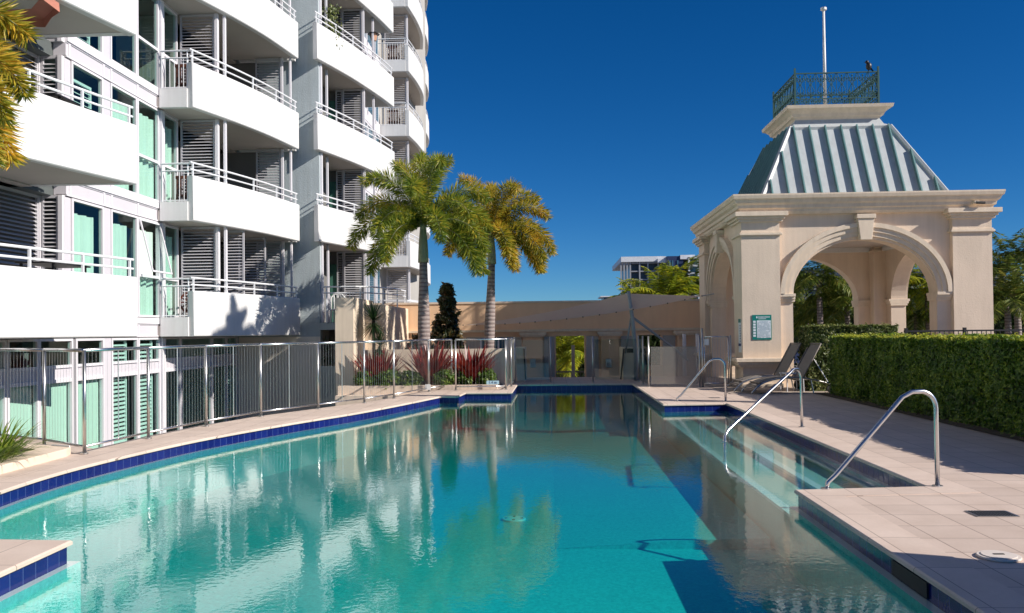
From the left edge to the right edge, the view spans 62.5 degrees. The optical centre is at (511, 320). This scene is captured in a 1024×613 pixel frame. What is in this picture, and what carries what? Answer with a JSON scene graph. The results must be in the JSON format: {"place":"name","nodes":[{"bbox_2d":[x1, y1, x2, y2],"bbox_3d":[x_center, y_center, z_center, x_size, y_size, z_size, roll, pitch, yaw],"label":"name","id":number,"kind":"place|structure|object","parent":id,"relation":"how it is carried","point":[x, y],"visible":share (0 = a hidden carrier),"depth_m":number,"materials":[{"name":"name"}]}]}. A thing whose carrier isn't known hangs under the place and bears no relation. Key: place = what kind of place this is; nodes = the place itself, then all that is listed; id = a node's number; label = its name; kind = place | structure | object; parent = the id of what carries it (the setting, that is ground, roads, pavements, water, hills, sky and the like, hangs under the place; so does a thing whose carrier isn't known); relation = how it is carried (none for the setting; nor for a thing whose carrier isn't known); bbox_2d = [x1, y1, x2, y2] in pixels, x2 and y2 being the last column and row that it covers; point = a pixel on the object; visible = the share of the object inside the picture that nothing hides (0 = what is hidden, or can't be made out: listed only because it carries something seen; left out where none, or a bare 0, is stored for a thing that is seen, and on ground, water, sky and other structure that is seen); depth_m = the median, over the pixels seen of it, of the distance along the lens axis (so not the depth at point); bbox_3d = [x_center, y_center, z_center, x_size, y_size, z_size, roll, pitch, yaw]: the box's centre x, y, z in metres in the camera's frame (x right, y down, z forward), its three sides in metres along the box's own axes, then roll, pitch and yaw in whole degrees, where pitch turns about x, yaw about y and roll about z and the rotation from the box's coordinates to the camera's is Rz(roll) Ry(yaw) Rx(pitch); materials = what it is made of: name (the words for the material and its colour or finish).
{"place":"outdoors","nodes":[
{"label":"outdoors","id":0,"kind":"place"},
{"bbox_2d":[175,64,186,86],"bbox_3d":[-8.615,-6.279,22.487,0.520,0.950,0.480,-1,-1,3],"label":"wooden chair","id":1,"kind":"object","parent":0,"point":[179,66],"visible":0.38,"depth_m":22.27,"materials":[{"name":"brown wood"}]},
{"bbox_2d":[175,175,194,199],"bbox_3d":[-8.583,-3.329,22.443,0.520,0.950,0.480,-1,-1,3],"label":"wooden chair","id":2,"kind":"object","parent":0,"point":[183,195],"visible":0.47,"depth_m":22.22,"materials":[{"name":"brown wood"}]},
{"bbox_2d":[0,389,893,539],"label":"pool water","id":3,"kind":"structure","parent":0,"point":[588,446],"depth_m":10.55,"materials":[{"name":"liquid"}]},
{"bbox_2d":[0,495,932,612],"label":"pool basin","id":4,"kind":"object","parent":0,"point":[564,560],"visible":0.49,"depth_m":8.38,"materials":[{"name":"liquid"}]},
{"bbox_2d":[0,507,944,612],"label":"basin ledge","id":5,"kind":"object","parent":4,"relation":"on","point":[927,604],"visible":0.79,"depth_m":6.00,"materials":[{"name":"tile"}]},
{"bbox_2d":[0,385,973,612],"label":"tile band","id":6,"kind":"object","parent":5,"relation":"on","point":[938,598],"visible":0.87,"depth_m":10.36,"materials":[{"name":"tile"}]},
{"bbox_2d":[891,559,928,598],"bbox_3d":[2.628,1.704,5.580,0.020,0.100,0.550,-1,-1,3],"label":"skimmer mouth","id":7,"kind":"object","parent":6,"relation":"attached to","point":[912,580],"visible":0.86,"depth_m":5.54},
{"bbox_2d":[728,496,796,563],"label":"pool steps","id":8,"kind":"structure","parent":4,"relation":"in","point":[774,527],"depth_m":9.00,"materials":[{"name":"concrete"}]},
{"bbox_2d":[721,367,804,451],"bbox_3d":[3.783,1.468,12.620,2.307,1.457,0.100,0,-1,-43],"label":"handrail","id":9,"kind":"object","parent":8,"relation":"on","point":[751,408],"visible":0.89,"depth_m":12.79,"materials":[{"name":"metal"}]},
{"bbox_2d":[0,376,1023,595],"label":"pool deck","id":10,"kind":"structure","parent":0,"point":[990,467],"depth_m":10.63,"materials":[{"name":"concrete"}]},
{"bbox_2d":[0,441,70,473],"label":"planter box","id":11,"kind":"object","parent":10,"relation":"on","point":[51,453],"visible":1,"depth_m":10.52,"materials":[{"name":"concrete"}]},
{"bbox_2d":[0,435,41,462],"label":"strap leaf plant","id":12,"kind":"object","parent":11,"relation":"in","point":[4,456],"visible":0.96,"depth_m":9.92,"materials":[{"name":"plant"}]},
{"bbox_2d":[0,0,42,171],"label":"foxtail palm","id":13,"kind":"object","parent":11,"relation":"in","point":[10,66],"visible":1,"depth_m":10.05,"materials":[{"name":"plant"}]},
{"bbox_2d":[0,419,52,449],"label":"strap leaf plant","id":14,"kind":"object","parent":11,"relation":"in","point":[3,433],"visible":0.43,"depth_m":11.06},
{"bbox_2d":[0,420,59,459],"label":"strap leaf plant","id":15,"kind":"object","parent":11,"relation":"in","point":[11,440],"visible":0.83,"depth_m":10.44,"materials":[{"name":"plant"}]},
{"bbox_2d":[0,339,452,453],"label":"pool fence","id":16,"kind":"object","parent":10,"relation":"on","point":[83,424],"visible":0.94,"depth_m":13.80,"materials":[{"name":"metal"}]},
{"bbox_2d":[455,338,515,389],"bbox_3d":[-0.197,1.210,24.275,1.295,1.404,3.617,-1,-1,27],"label":"pool fence","id":17,"kind":"object","parent":10,"relation":"on","point":[512,355],"visible":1,"depth_m":23.01,"materials":[{"name":"metal"}]},
{"bbox_2d":[0,383,1023,612],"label":"pool coping","id":18,"kind":"object","parent":10,"relation":"on","point":[968,586],"visible":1,"depth_m":7.71,"materials":[{"name":"stone"}]},
{"bbox_2d":[820,389,942,489],"bbox_3d":[3.593,1.164,8.218,1.216,0.976,0.099,-1,-1,-4],"label":"handrail","id":19,"kind":"object","parent":18,"relation":"on","point":[863,442],"visible":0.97,"depth_m":8.22,"materials":[{"name":"metal"}]},
{"bbox_2d":[512,347,526,381],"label":"stair cheek wall","id":20,"kind":"structure","parent":10,"relation":"on","point":[521,364],"depth_m":26.60,"materials":[{"name":"concrete"}]},
{"bbox_2d":[514,335,701,386],"bbox_3d":[3.089,1.181,25.356,5.920,1.420,2.315,-1,-1,36],"label":"glass fence","id":21,"kind":"object","parent":10,"relation":"on","point":[643,365],"visible":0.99,"depth_m":24.71,"materials":[{"name":"metal"}]},
{"bbox_2d":[619,347,637,379],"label":"stair cheek wall","id":22,"kind":"structure","parent":10,"relation":"on","point":[626,361],"depth_m":27.03,"materials":[{"name":"concrete"}]},
{"bbox_2d":[624,291,688,380],"bbox_3d":[4.551,0.509,27.207,2.564,2.844,0.629,0,-1,-32],"label":"sail mast","id":23,"kind":"object","parent":10,"relation":"on","point":[633,319],"visible":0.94,"depth_m":26.56,"materials":[{"name":"metal"}]},
{"bbox_2d":[463,293,713,325],"bbox_3d":[2.069,-0.348,27.438,8.894,0.937,0.810,-1,-1,29],"label":"shade sail","id":24,"kind":"object","parent":23,"relation":"attached to","point":[619,303],"visible":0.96,"depth_m":27.02,"materials":[{"name":"fabric"}]},
{"bbox_2d":[676,358,727,401],"bbox_3d":[4.123,1.310,18.458,1.147,0.976,0.098,-1,-1,15],"label":"handrail","id":25,"kind":"object","parent":10,"relation":"on","point":[696,376],"visible":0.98,"depth_m":18.38,"materials":[{"name":"metal"}]},
{"bbox_2d":[680,376,828,393],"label":"terrace paving","id":26,"kind":"structure","parent":10,"relation":"on","point":[764,390],"depth_m":21.94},
{"bbox_2d":[701,328,731,386],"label":"pool gate","id":27,"kind":"structure","parent":26,"relation":"on","point":[706,341],"depth_m":23.21,"materials":[{"name":"metal"}]},
{"bbox_2d":[726,343,810,391],"bbox_3d":[6.518,1.183,21.461,2.124,1.209,0.750,-1,-1,-7],"label":"sun lounger","id":28,"kind":"object","parent":26,"relation":"on","point":[787,358],"visible":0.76,"depth_m":21.47,"materials":[{"name":"fabric"}]},
{"bbox_2d":[741,343,830,393],"bbox_3d":[6.741,1.169,20.699,2.124,1.209,0.750,-1,-1,-7],"label":"sun lounger","id":29,"kind":"object","parent":26,"relation":"on","point":[808,356],"visible":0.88,"depth_m":20.63,"materials":[{"name":"metal"}]},
{"bbox_2d":[690,103,1005,387],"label":"garden pavilion","id":30,"kind":"structure","parent":26,"relation":"on","point":[866,204],"depth_m":22.84,"materials":[{"name":"paint"}]},
{"bbox_2d":[752,315,771,339],"bbox_3d":[6.711,0.185,22.667,0.505,0.665,0.022,-1,-1,3],"label":"pool rules sign","id":31,"kind":"object","parent":30,"relation":"attached to","point":[761,327],"visible":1,"depth_m":22.66,"materials":[{"name":"plastic"}]},
{"bbox_2d":[820,7,826,103],"bbox_3d":[9.584,-7.909,25.900,0.171,3.370,0.180,-1,-1,3],"label":"flagpole","id":32,"kind":"object","parent":30,"relation":"on","point":[823,9],"visible":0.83,"depth_m":25.88,"materials":[{"name":"white metal"}]},
{"bbox_2d":[772,66,879,118],"bbox_3d":[9.568,-6.813,25.935,2.450,1.160,2.450,-1,-1,3],"label":"roof cresting","id":33,"kind":"object","parent":30,"relation":"on","point":[874,93],"visible":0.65,"depth_m":24.77,"materials":[{"name":"metal"}]},
{"bbox_2d":[798,322,897,390],"bbox_3d":[8.489,0.930,21.323,2.344,1.792,0.854,-1,-1,3],"label":"hedge","id":34,"kind":"object","parent":26,"relation":"on","point":[810,333],"visible":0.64,"depth_m":21.05,"materials":[{"name":"green plant"}]},
{"bbox_2d":[904,327,1023,334],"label":"black fence","id":35,"kind":"object","parent":26,"relation":"on","point":[963,330],"visible":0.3,"depth_m":21.35,"materials":[{"name":"metal"}]},
{"bbox_2d":[816,393,1023,441],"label":"mulch bed","id":36,"kind":"object","parent":10,"relation":"on","point":[982,429],"visible":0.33,"depth_m":14.05,"materials":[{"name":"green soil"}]},
{"bbox_2d":[824,390,1023,439],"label":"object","id":37,"kind":"object","parent":36,"relation":"on","point":[863,400],"visible":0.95,"depth_m":14.26,"materials":[{"name":"green plant"}]},
{"bbox_2d":[827,332,1023,436],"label":"clipped hedge","id":38,"kind":"object","parent":36,"relation":"on","point":[974,378],"visible":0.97,"depth_m":14.37,"materials":[{"name":"green plant"}]},
{"bbox_2d":[964,510,1019,516],"bbox_3d":[3.983,1.603,7.013,0.340,0.010,0.220,-1,-1,3],"label":"drain grate","id":39,"kind":"object","parent":10,"relation":"on","point":[990,513],"visible":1,"depth_m":6.99,"materials":[{"name":"metal"}]},
{"bbox_2d":[976,550,1021,562],"bbox_3d":[3.278,1.583,5.686,0.270,0.024,0.270,-1,-1,3],"label":"skimmer cover","id":40,"kind":"object","parent":10,"relation":"on","point":[999,556],"visible":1,"depth_m":5.65,"materials":[{"name":"plastic"}]},
{"bbox_2d":[425,0,1023,301],"label":"sky","id":41,"kind":"structure","parent":0,"point":[632,121],"materials":[{"name":"blue"}]},
{"label":"ground","id":42,"kind":"structure","parent":0,"visible":0},
{"bbox_2d":[0,0,430,448],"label":"apartment building","id":43,"kind":"structure","parent":42,"relation":"on","point":[272,131],"depth_m":23.27,"materials":[{"name":"paint"}]},
{"bbox_2d":[0,339,6,436],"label":"window","id":44,"kind":"structure","parent":43,"relation":"in","point":[3,343],"depth_m":15.75,"materials":[{"name":"white glass"}]},
{"bbox_2d":[7,339,38,437],"bbox_3d":[-9.494,2.231,16.300,0.165,3.730,0.970,-1,-1,3],"label":"window","id":45,"kind":"structure","parent":43,"relation":"in","point":[13,373],"depth_m":16.47,"materials":[{"name":"teal glass"}]},
{"bbox_2d":[0,0,59,26],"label":"patio umbrella","id":46,"kind":"object","parent":43,"relation":"on","point":[43,12],"visible":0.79,"depth_m":15.31,"materials":[{"name":"fabric"}]},
{"bbox_2d":[15,261,90,272],"bbox_3d":[-8.371,-0.665,15.436,0.700,0.730,1.200,-1,-1,3],"label":"balcony table","id":47,"kind":"object","parent":43,"relation":"on","point":[53,265],"visible":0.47,"depth_m":15.20,"materials":[{"name":"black metal"}]},
{"bbox_2d":[39,339,73,442],"bbox_3d":[-9.441,2.247,17.389,0.165,3.730,1.190,-1,-1,3],"label":"window","id":48,"kind":"structure","parent":43,"relation":"in","point":[56,395],"depth_m":17.62,"materials":[{"name":"teal glass"}]},
{"bbox_2d":[44,94,95,111],"bbox_3d":[-8.394,-3.661,15.680,0.700,0.730,1.200,-1,-1,3],"label":"balcony table","id":49,"kind":"object","parent":43,"relation":"on","point":[61,97],"visible":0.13,"depth_m":15.31,"materials":[{"name":"black metal"}]},
{"bbox_2d":[70,61,103,113],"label":"window","id":50,"kind":"structure","parent":43,"relation":"in","point":[100,80],"depth_m":18.89,"materials":[{"name":"white metal"}]},
{"bbox_2d":[71,198,103,273],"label":"window","id":51,"kind":"structure","parent":43,"relation":"in","point":[81,226],"depth_m":18.72,"materials":[{"name":"teal glass"}]},
{"bbox_2d":[74,36,102,54],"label":"window","id":52,"kind":"structure","parent":43,"relation":"in","point":[100,38],"depth_m":19.30,"materials":[{"name":"white glass"}]},
{"bbox_2d":[73,338,104,448],"bbox_3d":[-9.379,2.265,18.662,0.165,3.730,1.140,-1,-1,3],"label":"window","id":53,"kind":"structure","parent":43,"relation":"in","point":[95,372],"depth_m":18.87,"materials":[{"name":"teal glass"}]},
{"bbox_2d":[110,0,136,75],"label":"window","id":54,"kind":"structure","parent":43,"relation":"in","point":[134,38],"depth_m":20.88,"materials":[{"name":"white metal"}]},
{"bbox_2d":[110,209,137,316],"bbox_3d":[-9.374,-1.338,20.240,0.214,2.480,1.250,-1,-1,3],"label":"window","id":55,"kind":"structure","parent":43,"relation":"in","point":[118,232],"depth_m":20.43,"materials":[{"name":"teal glass"}]},
{"bbox_2d":[110,83,137,194],"bbox_3d":[-9.406,-4.312,20.284,0.213,2.430,1.250,-1,-1,3],"label":"window","id":56,"kind":"structure","parent":43,"relation":"in","point":[113,105],"depth_m":20.46,"materials":[{"name":"white glass"}]},
{"bbox_2d":[111,338,138,443],"bbox_3d":[-9.316,2.237,20.187,0.186,3.630,1.250,-1,-1,3],"label":"window","id":57,"kind":"structure","parent":43,"relation":"in","point":[126,368],"depth_m":20.29,"materials":[{"name":"white metal"}]},
{"bbox_2d":[131,98,159,202],"bbox_3d":[-9.346,-4.295,21.503,0.221,2.430,1.150,-1,-1,3],"label":"window","id":58,"kind":"structure","parent":43,"relation":"in","point":[146,162],"depth_m":21.64,"materials":[{"name":"teal glass"}]},
{"bbox_2d":[133,337,160,437],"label":"window","id":59,"kind":"structure","parent":43,"relation":"in","point":[156,363],"depth_m":21.70,"materials":[{"name":"white metal"}]},
{"bbox_2d":[137,0,158,89],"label":"window","id":60,"kind":"structure","parent":43,"relation":"in","point":[155,48],"depth_m":22.05,"materials":[{"name":"white metal"}]},
{"bbox_2d":[131,217,172,317],"bbox_3d":[-9.139,-1.322,21.450,0.567,2.480,1.150,-1,-1,3],"label":"window","id":61,"kind":"structure","parent":43,"relation":"in","point":[145,270],"depth_m":21.67,"materials":[{"name":"teal glass"}]},
{"bbox_2d":[164,4,177,82],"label":"window","id":62,"kind":"structure","parent":43,"relation":"in","point":[175,28],"depth_m":23.17,"materials":[{"name":"white metal"}]},
{"bbox_2d":[165,113,177,201],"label":"window","id":63,"kind":"structure","parent":43,"relation":"in","point":[167,131],"depth_m":22.95,"materials":[{"name":"teal glass"}]},
{"bbox_2d":[165,224,178,316],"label":"window","id":64,"kind":"structure","parent":43,"relation":"in","point":[168,240],"depth_m":22.93,"materials":[{"name":"teal glass"}]},
{"bbox_2d":[166,337,180,429],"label":"window","id":65,"kind":"structure","parent":43,"relation":"in","point":[171,363],"depth_m":23.11,"materials":[{"name":"white metal"}]},
{"bbox_2d":[181,337,212,428],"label":"window","id":66,"kind":"structure","parent":43,"relation":"in","point":[191,362],"depth_m":24.45,"materials":[{"name":"white metal"}]},
{"bbox_2d":[212,337,227,422],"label":"window","id":67,"kind":"structure","parent":43,"relation":"in","point":[215,358],"depth_m":26.24,"materials":[{"name":"white metal"}]},
{"bbox_2d":[223,336,237,421],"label":"window","id":68,"kind":"structure","parent":43,"relation":"in","point":[229,356],"depth_m":27.11,"materials":[{"name":"grey glass"}]},
{"bbox_2d":[329,182,335,208],"bbox_3d":[-6.494,-3.891,30.655,0.250,2.270,0.090,-1,-1,3],"label":"door","id":69,"kind":"structure","parent":43,"relation":"in","point":[332,185],"depth_m":30.62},
{"bbox_2d":[322,4,344,48],"bbox_3d":[-6.043,-9.632,28.361,1.019,1.932,0.844,-1,-1,3],"label":"potted plant","id":70,"kind":"object","parent":43,"relation":"on","point":[331,16],"visible":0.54,"depth_m":28.32,"materials":[{"name":"green plant"}]},
{"bbox_2d":[330,264,336,321],"bbox_3d":[-6.461,-0.891,30.611,0.250,2.270,0.090,-1,-1,3],"label":"door","id":71,"kind":"structure","parent":43,"relation":"in","point":[333,267],"depth_m":30.57,"materials":[{"name":"glass"}]},
{"bbox_2d":[323,286,405,322],"bbox_3d":[-4.524,-0.506,28.540,1.123,1.195,3.904,-1,-1,36],"label":"terrace railing","id":72,"kind":"object","parent":43,"relation":"on","point":[360,292],"visible":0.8,"depth_m":27.28,"materials":[{"name":"metal"}]},
{"bbox_2d":[364,33,379,64],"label":"window","id":73,"kind":"structure","parent":43,"relation":"in","point":[368,42],"depth_m":36.13,"materials":[{"name":"white glass"}]},
{"bbox_2d":[365,52,379,135],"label":"window","id":74,"kind":"structure","parent":43,"relation":"in","point":[368,110],"depth_m":36.04,"materials":[{"name":"white glass"}]},
{"bbox_2d":[365,120,380,197],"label":"window","id":75,"kind":"structure","parent":43,"relation":"in","point":[370,190],"depth_m":36.00,"materials":[{"name":"white glass"}]},
{"bbox_2d":[366,263,380,302],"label":"window","id":76,"kind":"structure","parent":43,"relation":"in","point":[370,280],"depth_m":36.29,"materials":[{"name":"white glass"}]},
{"bbox_2d":[335,297,408,394],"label":"beige pier","id":77,"kind":"structure","parent":42,"relation":"on","point":[348,321],"depth_m":24.73,"materials":[{"name":"paint"}]},
{"bbox_2d":[335,348,508,405],"bbox_3d":[-2.471,2.498,24.316,4.650,3.280,2.600,-1,-1,3],"label":"bromeliad planter","id":78,"kind":"object","parent":42,"relation":"on","point":[350,392],"visible":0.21,"depth_m":23.48,"materials":[{"name":"concrete"}]},
{"bbox_2d":[353,370,375,385],"bbox_3d":[-4.120,1.666,23.771,0.682,0.603,0.676,-1,-1,43],"label":"shrub","id":79,"kind":"object","parent":78,"relation":"in","point":[359,378],"visible":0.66,"depth_m":23.63,"materials":[{"name":"green plant"}]},
{"bbox_2d":[356,300,388,360],"bbox_3d":[-4.063,0.621,24.824,1.377,2.682,1.378,-1,-1,3],"label":"yucca","id":80,"kind":"object","parent":78,"relation":"in","point":[373,313],"visible":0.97,"depth_m":24.73,"materials":[{"name":"green plant"}]},
{"bbox_2d":[348,346,405,384],"bbox_3d":[-3.865,1.263,24.142,1.849,1.173,1.859,-1,-1,3],"label":"bromeliad","id":81,"kind":"object","parent":78,"relation":"in","point":[380,363],"visible":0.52,"depth_m":23.73,"materials":[{"name":"red plant"}]},
{"bbox_2d":[370,329,390,358],"bbox_3d":[-3.857,1.088,24.704,0.975,1.740,1.019,-1,-1,3],"label":"yucca","id":82,"kind":"object","parent":78,"relation":"in","point":[379,350],"visible":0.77,"depth_m":24.62,"materials":[{"name":"green plant"}]},
{"bbox_2d":[373,368,404,388],"bbox_3d":[-3.450,1.673,23.717,0.907,0.648,0.869,-1,-1,31],"label":"shrub","id":83,"kind":"object","parent":78,"relation":"in","point":[388,378],"visible":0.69,"depth_m":23.53,"materials":[{"name":"green plant"}]},
{"bbox_2d":[396,370,421,385],"bbox_3d":[-2.880,1.667,23.713,0.830,0.611,0.779,-1,-1,3],"label":"shrub","id":84,"kind":"object","parent":78,"relation":"in","point":[406,377],"visible":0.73,"depth_m":23.54,"materials":[{"name":"green plant"}]},
{"bbox_2d":[343,149,494,384],"bbox_3d":[-2.722,-1.591,24.699,4.500,7.273,4.290,-1,-1,3],"label":"foxtail palm","id":85,"kind":"object","parent":78,"relation":"in","point":[441,218],"visible":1,"depth_m":24.19,"materials":[{"name":"green plant"}]},
{"bbox_2d":[396,343,461,384],"bbox_3d":[-2.332,1.162,24.155,2.347,1.343,2.072,-1,-1,43],"label":"bromeliad","id":86,"kind":"object","parent":78,"relation":"in","point":[441,361],"visible":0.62,"depth_m":23.71,"materials":[{"name":"red plant"}]},
{"bbox_2d":[432,369,454,384],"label":"shrub","id":87,"kind":"object","parent":78,"relation":"in","point":[447,376],"visible":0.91,"depth_m":23.50,"materials":[{"name":"green plant"}]},
{"bbox_2d":[445,344,501,383],"bbox_3d":[-1.232,1.212,24.227,1.905,1.222,2.262,-1,-1,3],"label":"bromeliad","id":88,"kind":"object","parent":78,"relation":"in","point":[474,365],"visible":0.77,"depth_m":23.86,"materials":[{"name":"red plant"}]},
{"bbox_2d":[475,368,496,384],"bbox_3d":[-0.740,1.640,24.038,0.641,0.616,0.714,-1,-1,3],"label":"shrub","id":89,"kind":"object","parent":78,"relation":"in","point":[487,375],"visible":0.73,"depth_m":23.85,"materials":[{"name":"green plant"}]},
{"bbox_2d":[430,282,466,348],"bbox_3d":[-2.153,0.355,27.459,1.527,3.254,1.468,-1,-1,3],"label":"glossy tree","id":90,"kind":"object","parent":42,"relation":"on","point":[449,314],"visible":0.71,"depth_m":27.24,"materials":[{"name":"green plant"}]},
{"bbox_2d":[441,173,557,348],"bbox_3d":[-0.489,-1.374,26.683,3.997,6.849,3.947,-1,-1,3],"label":"foxtail palm","id":91,"kind":"object","parent":42,"relation":"on","point":[510,235],"visible":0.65,"depth_m":26.38,"materials":[{"name":"plant"}]},
{"bbox_2d":[374,299,700,377],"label":"garden wall","id":92,"kind":"structure","parent":42,"relation":"on","point":[671,323],"depth_m":29.84,"materials":[{"name":"paint"}]},
{"bbox_2d":[682,334,686,375],"bbox_3d":[6.021,2.194,29.414,0.133,3.450,0.140,-1,-1,3],"label":"downpipe","id":93,"kind":"object","parent":92,"relation":"attached to","point":[684,354],"visible":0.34,"depth_m":29.38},
{"bbox_2d":[556,336,583,376],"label":"feather palm","id":94,"kind":"object","parent":42,"relation":"on","point":[564,356],"visible":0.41,"depth_m":35.32,"materials":[{"name":"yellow plant"}]},
{"bbox_2d":[638,335,660,364],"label":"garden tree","id":95,"kind":"object","parent":42,"relation":"on","point":[654,349],"visible":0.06,"depth_m":41.97,"materials":[{"name":"green plant"}]},
{"bbox_2d":[612,255,699,298],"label":"distant apartments","id":96,"kind":"structure","parent":42,"relation":"on","point":[628,267],"depth_m":147.60,"materials":[{"name":"white concrete"}]},
{"bbox_2d":[616,256,699,298],"bbox_3d":[7.135,0.648,39.545,4.566,7.223,3.981,-1,-1,3],"label":"feather palm","id":97,"kind":"object","parent":42,"relation":"on","point":[669,286],"visible":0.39,"depth_m":39.52,"materials":[{"name":"green plant"}]},
{"bbox_2d":[649,255,699,298],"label":"feather palm","id":98,"kind":"object","parent":42,"relation":"on","point":[696,282],"visible":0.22,"depth_m":41.07,"materials":[{"name":"green plant"}]},
{"bbox_2d":[793,268,853,337],"bbox_3d":[15.340,0.578,38.195,5.600,7.143,5.274,-1,-1,3],"label":"feather palm","id":99,"kind":"object","parent":42,"relation":"on","point":[840,300],"visible":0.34,"depth_m":37.87,"materials":[{"name":"green plant"}]},
{"bbox_2d":[794,260,852,324],"bbox_3d":[13.480,0.062,37.541,5.439,8.196,5.180,0,-1,-33],"label":"feather palm","id":100,"kind":"object","parent":42,"relation":"on","point":[810,277],"visible":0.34,"depth_m":37.02,"materials":[{"name":"green plant"}]},
{"bbox_2d":[793,281,853,343],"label":"feather palm","id":101,"kind":"object","parent":42,"relation":"on","point":[796,306],"visible":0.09,"depth_m":40.80,"materials":[{"name":"green plant"}]},
{"bbox_2d":[906,264,929,334],"bbox_3d":[18.652,0.282,38.132,5.109,7.661,5.420,-1,-1,3],"label":"feather palm","id":102,"kind":"object","parent":42,"relation":"on","point":[915,279],"visible":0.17,"depth_m":37.54,"materials":[{"name":"green plant"}]},
{"bbox_2d":[906,284,929,334],"bbox_3d":[18.642,0.887,39.050,4.962,6.478,4.345,-1,-1,38],"label":"feather palm","id":103,"kind":"object","parent":42,"relation":"on","point":[914,320],"visible":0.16,"depth_m":38.57,"materials":[{"name":"green plant"}]},
{"bbox_2d":[992,228,1023,334],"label":"feather palm","id":104,"kind":"object","parent":42,"relation":"on","point":[1018,255],"visible":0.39,"depth_m":34.75,"materials":[{"name":"green plant"}]},
{"bbox_2d":[993,255,1023,334],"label":"feather palm","id":105,"kind":"object","parent":42,"relation":"on","point":[1015,290],"visible":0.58,"depth_m":32.67,"materials":[{"name":"green plant"}]},
{"bbox_2d":[994,283,1023,335],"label":"garden tree","id":106,"kind":"object","parent":42,"relation":"on","point":[1000,324],"visible":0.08,"depth_m":39.26,"materials":[{"name":"green plant"}]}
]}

